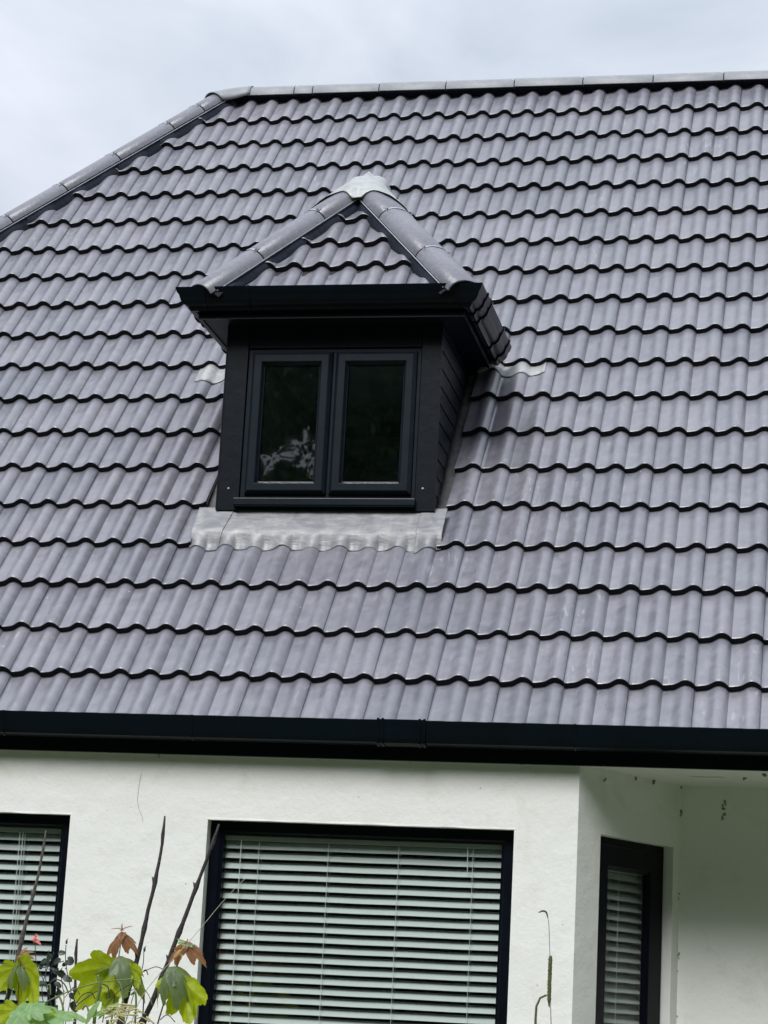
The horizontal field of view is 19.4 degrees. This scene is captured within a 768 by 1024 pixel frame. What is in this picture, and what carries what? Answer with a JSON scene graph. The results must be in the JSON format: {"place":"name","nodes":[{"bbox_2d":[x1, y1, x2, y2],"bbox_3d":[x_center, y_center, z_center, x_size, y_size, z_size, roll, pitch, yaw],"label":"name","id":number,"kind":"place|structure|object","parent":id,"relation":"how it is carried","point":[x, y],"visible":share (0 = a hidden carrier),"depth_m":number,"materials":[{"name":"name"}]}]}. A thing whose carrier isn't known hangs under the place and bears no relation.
{"place":"outdoors","nodes":[
{"label":"outdoors","id":0,"kind":"place"},
{"bbox_2d":[0,70,767,1023],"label":"house","id":1,"kind":"structure","parent":0,"point":[384,462],"depth_m":11.60,"materials":[{"name":"grey tile"}]},
{"bbox_2d":[0,827,60,1004],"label":"venetian blind","id":2,"kind":"object","parent":1,"relation":"attached to","point":[13,834],"visible":0.48,"depth_m":10.63,"materials":[{"name":"white plastic"}]},
{"bbox_2d":[0,813,69,1006],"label":"window","id":3,"kind":"structure","parent":1,"relation":"in","point":[62,822],"depth_m":10.58,"materials":[{"name":"black metal"}]},
{"bbox_2d":[233,348,421,507],"bbox_3d":[-0.282,-0.435,11.736,0.963,0.860,0.118,0,-13,11],"label":"dormer window","id":4,"kind":"structure","parent":1,"relation":"in","point":[328,488],"depth_m":11.69,"materials":[{"name":"black plastic"}]},
{"bbox_2d":[198,821,513,1023],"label":"window","id":5,"kind":"structure","parent":1,"relation":"in","point":[211,940],"depth_m":10.31,"materials":[{"name":"black metal"}]},
{"bbox_2d":[214,835,501,1023],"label":"venetian blind","id":6,"kind":"object","parent":1,"relation":"attached to","point":[382,847],"visible":1,"depth_m":10.29,"materials":[{"name":"white plastic"}]},
{"bbox_2d":[604,870,642,1023],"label":"venetian blind","id":7,"kind":"object","parent":1,"relation":"attached to","point":[617,937],"visible":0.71,"depth_m":10.43,"materials":[{"name":"white plastic"}]},
{"bbox_2d":[595,836,663,1023],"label":"window","id":8,"kind":"structure","parent":1,"relation":"in","point":[646,860],"depth_m":10.48,"materials":[{"name":"black metal"}]},
{"bbox_2d":[0,0,767,215],"label":"sky","id":9,"kind":"structure","parent":0,"point":[81,80],"materials":[{"name":"white"}]},
{"label":"lawn","id":10,"kind":"structure","parent":0,"visible":0},
{"bbox_2d":[0,947,39,1005],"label":"maple sapling","id":11,"kind":"object","parent":10,"relation":"on","point":[20,976],"visible":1,"depth_m":9.52,"materials":[{"name":"green plant"}]},
{"bbox_2d":[3,830,45,1003],"bbox_3d":[-1.610,2.503,9.459,0.192,2.327,0.034,0,-13,11],"label":"woody stem","id":12,"kind":"object","parent":10,"relation":"on","point":[20,945],"visible":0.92,"depth_m":9.63,"materials":[{"name":"brown plant"}]},
{"bbox_2d":[0,999,74,1023],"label":"broad leaved plant","id":13,"kind":"object","parent":10,"relation":"on","point":[11,1012],"visible":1,"depth_m":9.12,"materials":[{"name":"green plant"}]},
{"bbox_2d":[73,939,77,1023],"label":"woody stem","id":14,"kind":"object","parent":10,"relation":"on","point":[76,959],"visible":0.64,"depth_m":9.62,"materials":[{"name":"brown plant"}]},
{"bbox_2d":[4,979,152,1023],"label":"arching stalk","id":15,"kind":"object","parent":10,"relation":"on","point":[96,983],"visible":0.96,"depth_m":9.15,"materials":[{"name":"green plant"}]},
{"bbox_2d":[31,934,145,1023],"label":"rose bush","id":16,"kind":"object","parent":10,"relation":"on","point":[61,973],"visible":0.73,"depth_m":9.90,"materials":[{"name":"green plant"}]},
{"bbox_2d":[69,924,144,1022],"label":"maple sapling","id":17,"kind":"object","parent":10,"relation":"on","point":[105,966],"visible":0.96,"depth_m":9.54,"materials":[{"name":"green plant"}]},
{"bbox_2d":[47,966,174,1023],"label":"withered perennial","id":18,"kind":"object","parent":10,"relation":"on","point":[93,1013],"visible":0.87,"depth_m":9.34,"materials":[{"name":"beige plant"}]},
{"bbox_2d":[116,816,165,1023],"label":"woody stem","id":19,"kind":"object","parent":10,"relation":"on","point":[146,918],"visible":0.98,"depth_m":9.63,"materials":[{"name":"brown plant"}]},
{"bbox_2d":[139,824,219,1023],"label":"woody stem","id":20,"kind":"object","parent":10,"relation":"on","point":[179,931],"visible":0.96,"depth_m":9.64,"materials":[{"name":"brown plant"}]},
{"bbox_2d":[155,939,207,1023],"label":"maple sapling","id":21,"kind":"object","parent":10,"relation":"on","point":[182,990],"visible":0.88,"depth_m":9.51,"materials":[{"name":"green plant"}]},
{"bbox_2d":[131,879,244,1023],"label":"grass stalk","id":22,"kind":"object","parent":10,"relation":"on","point":[179,952],"depth_m":9.31,"materials":[{"name":"plant"}]},
{"bbox_2d":[534,994,546,1023],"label":"bent green stem","id":23,"kind":"object","parent":10,"relation":"on","point":[536,1006],"visible":1,"depth_m":9.18,"materials":[{"name":"green plant"}]},
{"bbox_2d":[539,910,552,1023],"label":"plantain spike","id":24,"kind":"object","parent":10,"relation":"on","point":[549,980],"visible":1,"depth_m":9.20,"materials":[{"name":"green plant"}]}
]}

